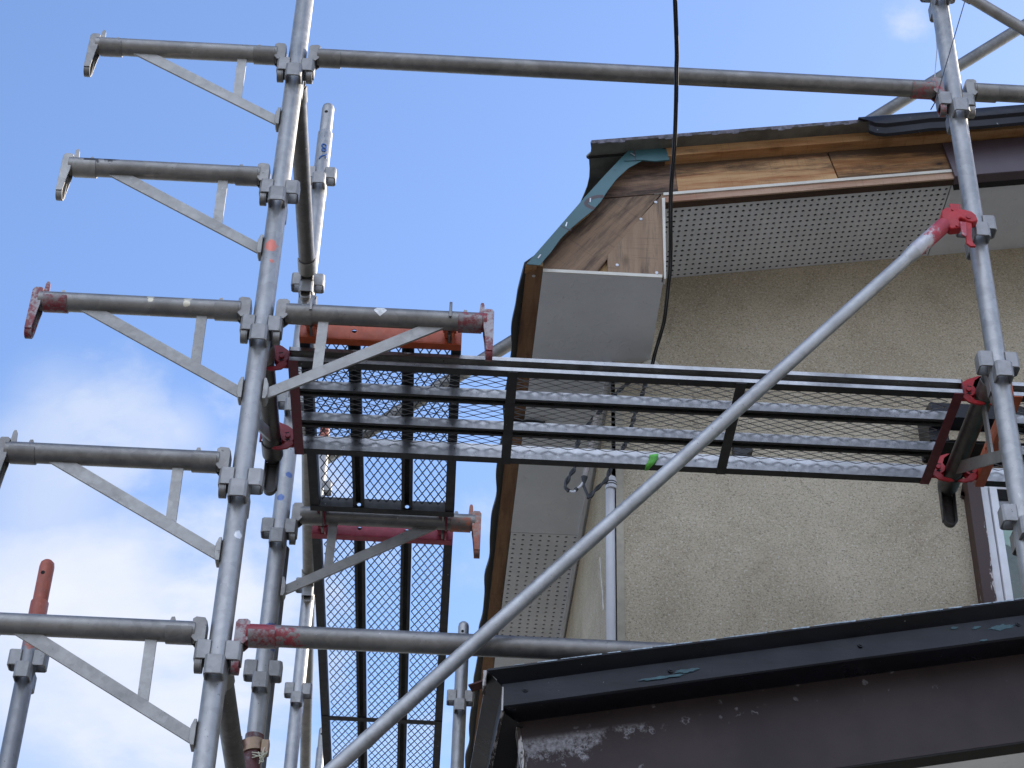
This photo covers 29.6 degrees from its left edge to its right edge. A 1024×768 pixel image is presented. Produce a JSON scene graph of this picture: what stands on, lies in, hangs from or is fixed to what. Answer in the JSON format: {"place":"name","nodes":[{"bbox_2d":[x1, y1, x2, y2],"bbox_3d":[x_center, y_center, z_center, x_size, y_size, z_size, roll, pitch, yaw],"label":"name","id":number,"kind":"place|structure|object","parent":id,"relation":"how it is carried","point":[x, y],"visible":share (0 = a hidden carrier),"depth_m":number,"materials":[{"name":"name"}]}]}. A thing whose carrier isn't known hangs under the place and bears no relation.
{"place":"outdoors","nodes":[
{"label":"outdoors","id":0,"kind":"place"},
{"bbox_2d":[0,0,1023,767],"label":"sky","id":1,"kind":"structure","parent":0,"point":[447,184],"materials":[{"name":"blue"}]},
{"label":"ground","id":2,"kind":"structure","parent":0,"visible":0},
{"bbox_2d":[0,559,53,767],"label":"scaffold post","id":3,"kind":"object","parent":2,"relation":"on","point":[26,662],"visible":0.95,"depth_m":5.07,"materials":[{"name":"grey metal"}]},
{"bbox_2d":[192,0,314,767],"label":"scaffold post","id":4,"kind":"object","parent":2,"relation":"on","point":[220,649],"visible":1,"depth_m":4.52,"materials":[{"name":"grey metal"}]},
{"bbox_2d":[0,612,208,751],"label":"scaffold bracket","id":5,"kind":"object","parent":4,"relation":"attached to","point":[35,630],"visible":0.94,"depth_m":4.16,"materials":[{"name":"grey metal"}]},
{"bbox_2d":[0,430,231,567],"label":"scaffold bracket","id":6,"kind":"object","parent":4,"relation":"attached to","point":[72,460],"visible":0.98,"depth_m":4.43,"materials":[{"name":"grey metal"}]},
{"bbox_2d":[24,281,251,404],"bbox_3d":[-0.903,-0.105,4.661,0.539,0.334,0.056,3,-37,-1],"label":"scaffold bracket","id":7,"kind":"object","parent":4,"relation":"attached to","point":[103,308],"visible":0.95,"depth_m":4.70,"materials":[{"name":"grey metal"}]},
{"bbox_2d":[55,149,270,260],"bbox_3d":[-0.892,-0.464,4.933,0.539,0.334,0.056,3,-37,-1],"label":"scaffold bracket","id":8,"kind":"object","parent":4,"relation":"attached to","point":[130,173],"visible":0.95,"depth_m":4.97,"materials":[{"name":"grey metal"}]},
{"bbox_2d":[83,30,286,131],"bbox_3d":[-0.880,-0.822,5.205,0.539,0.334,0.056,3,-37,-1],"label":"scaffold bracket","id":9,"kind":"object","parent":4,"relation":"attached to","point":[156,52],"visible":0.95,"depth_m":5.25,"materials":[{"name":"grey metal"}]},
{"bbox_2d":[220,669,245,767],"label":"scaffold ledger","id":10,"kind":"object","parent":4,"relation":"attached to","point":[231,743],"visible":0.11,"depth_m":4.41,"materials":[{"name":"grey metal"}]},
{"bbox_2d":[258,341,282,495],"bbox_3d":[-0.625,0.138,4.862,0.056,0.304,0.539,3,-37,-1],"label":"scaffold bracket","id":11,"kind":"object","parent":4,"relation":"attached to","point":[269,427],"visible":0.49,"depth_m":5.03,"materials":[{"name":"grey metal"}]},
{"bbox_2d":[259,345,985,483],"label":"scaffold deck","id":12,"kind":"structure","parent":11,"relation":"on","point":[510,398],"depth_m":4.95,"materials":[{"name":"metal"}]},
{"bbox_2d":[645,454,657,470],"bbox_3d":[0.368,0.204,5.097,0.036,0.050,0.018,3,-37,-1],"label":"tape strip","id":13,"kind":"object","parent":12,"relation":"on","point":[653,458],"visible":1,"depth_m":5.09,"materials":[{"name":"green plastic"}]},
{"bbox_2d":[293,81,315,300],"bbox_3d":[-0.608,-0.555,5.584,0.056,0.127,0.838,3,-37,-1],"label":"scaffold ledger","id":14,"kind":"object","parent":4,"relation":"attached to","point":[306,259],"visible":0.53,"depth_m":5.65,"materials":[{"name":"galvanised steel"}]},
{"bbox_2d":[262,299,493,406],"bbox_3d":[-0.317,-0.077,4.674,0.539,0.334,0.056,3,-37,-1],"label":"scaffold bracket","id":15,"kind":"object","parent":4,"relation":"attached to","point":[420,324],"visible":1,"depth_m":4.71,"materials":[{"name":"grey metal"}]},
{"bbox_2d":[299,295,461,531],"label":"scaffold deck","id":16,"kind":"structure","parent":15,"relation":"on","point":[357,339],"depth_m":5.21,"materials":[{"name":"metal"}]},
{"bbox_2d":[230,619,676,675],"bbox_3d":[0.268,0.611,4.189,1.738,0.127,0.056,3,-37,-1],"label":"scaffold ledger","id":17,"kind":"object","parent":4,"relation":"attached to","point":[247,634],"visible":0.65,"depth_m":4.18,"materials":[{"name":"grey metal"}]},
{"bbox_2d":[306,45,946,116],"bbox_3d":[0.313,-0.823,5.276,1.738,0.127,0.056,3,-37,-1],"label":"scaffold ledger","id":18,"kind":"object","parent":4,"relation":"attached to","point":[569,70],"visible":0.96,"depth_m":5.28,"materials":[{"name":"grey metal"}]},
{"bbox_2d":[244,731,263,767],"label":"steel pipe","id":19,"kind":"object","parent":2,"relation":"on","point":[250,762],"visible":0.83,"depth_m":4.91,"materials":[{"name":"red metal"}]},
{"bbox_2d":[242,736,269,756],"bbox_3d":[-0.660,0.930,4.945,0.082,0.047,0.066,3,-37,-1],"label":"pipe clamp","id":20,"kind":"object","parent":19,"relation":"attached to","point":[255,742],"visible":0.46,"depth_m":4.93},
{"bbox_2d":[252,747,267,763],"bbox_3d":[-0.640,0.940,4.903,0.042,0.044,0.012,-5,-38,9],"label":"twine knot","id":21,"kind":"object","parent":20,"relation":"attached to","point":[262,755],"visible":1,"depth_m":4.90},
{"bbox_2d":[261,546,289,767],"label":"steel pipe","id":22,"kind":"object","parent":2,"relation":"on","point":[268,723],"visible":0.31,"depth_m":5.17,"materials":[{"name":"grey metal"}]},
{"bbox_2d":[243,103,336,767],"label":"scaffold post","id":23,"kind":"object","parent":2,"relation":"on","point":[262,670],"visible":0.78,"depth_m":5.42,"materials":[{"name":"grey metal"}]},
{"bbox_2d":[302,293,316,603],"bbox_3d":[-0.703,0.257,6.658,0.056,0.127,1.739,4,-37,-3],"label":"scaffold ledger","id":24,"kind":"object","parent":23,"relation":"attached to","point":[307,556],"visible":0.26,"depth_m":7.07,"materials":[{"name":"grey metal"}]},
{"bbox_2d":[280,503,480,601],"bbox_3d":[-0.359,0.466,5.391,0.539,0.334,0.056,3,-37,-1],"label":"scaffold bracket","id":25,"kind":"object","parent":23,"relation":"attached to","point":[417,526],"visible":1,"depth_m":5.43,"materials":[{"name":"grey metal"}]},
{"bbox_2d":[312,525,452,767],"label":"scaffold deck","id":26,"kind":"structure","parent":25,"relation":"on","point":[360,536],"depth_m":5.92,"materials":[{"name":"metal"}]},
{"bbox_2d":[284,428,331,767],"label":"scaffold post","id":27,"kind":"object","parent":2,"relation":"on","point":[298,690],"visible":0.48,"depth_m":7.12,"materials":[{"name":"grey metal"}]},
{"bbox_2d":[300,595,314,767],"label":"scaffold ledger","id":28,"kind":"object","parent":27,"relation":"attached to","point":[305,743],"visible":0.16,"depth_m":8.26,"materials":[{"name":"grey metal"}]},
{"bbox_2d":[328,19,1023,463],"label":"scaffold brace","id":29,"kind":"object","parent":27,"relation":"attached to","point":[892,107],"visible":0.16,"depth_m":9.18,"materials":[{"name":"grey metal"}]},
{"bbox_2d":[315,727,322,767],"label":"scaffold post","id":30,"kind":"object","parent":2,"relation":"on","point":[319,758],"visible":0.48,"depth_m":11.21,"materials":[{"name":"grey metal"}]},
{"bbox_2d":[446,621,473,767],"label":"scaffold post","id":31,"kind":"object","parent":2,"relation":"on","point":[460,698],"visible":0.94,"depth_m":7.08,"materials":[{"name":"grey metal"}]},
{"bbox_2d":[465,104,1023,767],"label":"house","id":32,"kind":"structure","parent":2,"relation":"on","point":[805,622],"depth_m":5.58,"materials":[{"name":"beige paint"}]},
{"bbox_2d":[564,383,630,493],"bbox_3d":[0.282,0.126,5.625,0.259,0.476,0.022,5,-37,-4],"label":"entrance wire","id":33,"kind":"object","parent":32,"relation":"attached to","point":[568,477],"visible":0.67,"depth_m":5.52,"materials":[{"name":"white plastic"}]},
{"bbox_2d":[581,414,598,482],"bbox_3d":[0.225,0.187,5.574,0.050,0.244,0.020,3,-37,-1],"label":"cable sleeve","id":34,"kind":"object","parent":33,"relation":"hanging from","point":[584,476],"visible":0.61,"depth_m":5.52,"materials":[{"name":"grey plastic"}]},
{"bbox_2d":[582,384,647,498],"bbox_3d":[0.308,0.138,5.617,0.209,0.481,0.024,6,-37,-5],"label":"entrance wire","id":35,"kind":"object","parent":32,"relation":"attached to","point":[590,495],"visible":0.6,"depth_m":5.51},
{"bbox_2d":[651,0,678,363],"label":"service cable","id":36,"kind":"object","parent":32,"relation":"attached to","point":[675,115],"visible":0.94,"depth_m":5.22,"materials":[{"name":"black rubber"}]},
{"bbox_2d":[920,0,1023,597],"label":"scaffold post","id":37,"kind":"object","parent":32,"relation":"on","point":[997,364],"visible":0.94,"depth_m":4.85,"materials":[{"name":"grey metal"}]},
{"bbox_2d":[323,204,977,767],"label":"scaffold brace","id":38,"kind":"object","parent":37,"relation":"attached to","point":[955,218],"visible":1,"depth_m":4.39,"materials":[{"name":"grey metal"}]},
{"bbox_2d":[934,41,937,76],"bbox_3d":[1.208,-0.947,5.504,0.032,0.391,0.077,-3,-37,6],"label":"tie wire","id":39,"kind":"object","parent":37,"relation":"attached to","point":[936,58],"visible":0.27,"depth_m":5.54,"materials":[{"name":"grey metal"}]},
{"bbox_2d":[930,0,965,109],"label":"tie wire","id":40,"kind":"object","parent":37,"relation":"attached to","point":[948,55],"visible":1,"depth_m":5.33,"materials":[{"name":"metal"}]},
{"bbox_2d":[937,376,1001,527],"bbox_3d":[1.172,0.225,4.903,0.056,0.304,0.539,3,-37,-1],"label":"scaffold bracket","id":41,"kind":"object","parent":37,"relation":"attached to","point":[960,461],"visible":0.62,"depth_m":4.96,"materials":[{"name":"metal"}]},
{"bbox_2d":[944,377,1023,486],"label":"scaffold deck","id":42,"kind":"structure","parent":41,"relation":"on","point":[990,476],"depth_m":5.06,"materials":[{"name":"metal"}]},
{"bbox_2d":[962,0,1023,35],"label":"scaffold brace","id":43,"kind":"object","parent":37,"relation":"attached to","point":[995,12],"visible":0.9,"depth_m":5.48,"materials":[{"name":"grey metal"}]},
{"bbox_2d":[963,79,1023,118],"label":"scaffold ledger","id":44,"kind":"object","parent":37,"relation":"attached to","point":[988,93],"visible":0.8,"depth_m":5.30,"materials":[{"name":"grey metal"}]},
{"bbox_2d":[960,481,1022,603],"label":"window","id":45,"kind":"structure","parent":32,"relation":"in","point":[996,571],"depth_m":5.47,"materials":[{"name":"white glass"}]}
]}

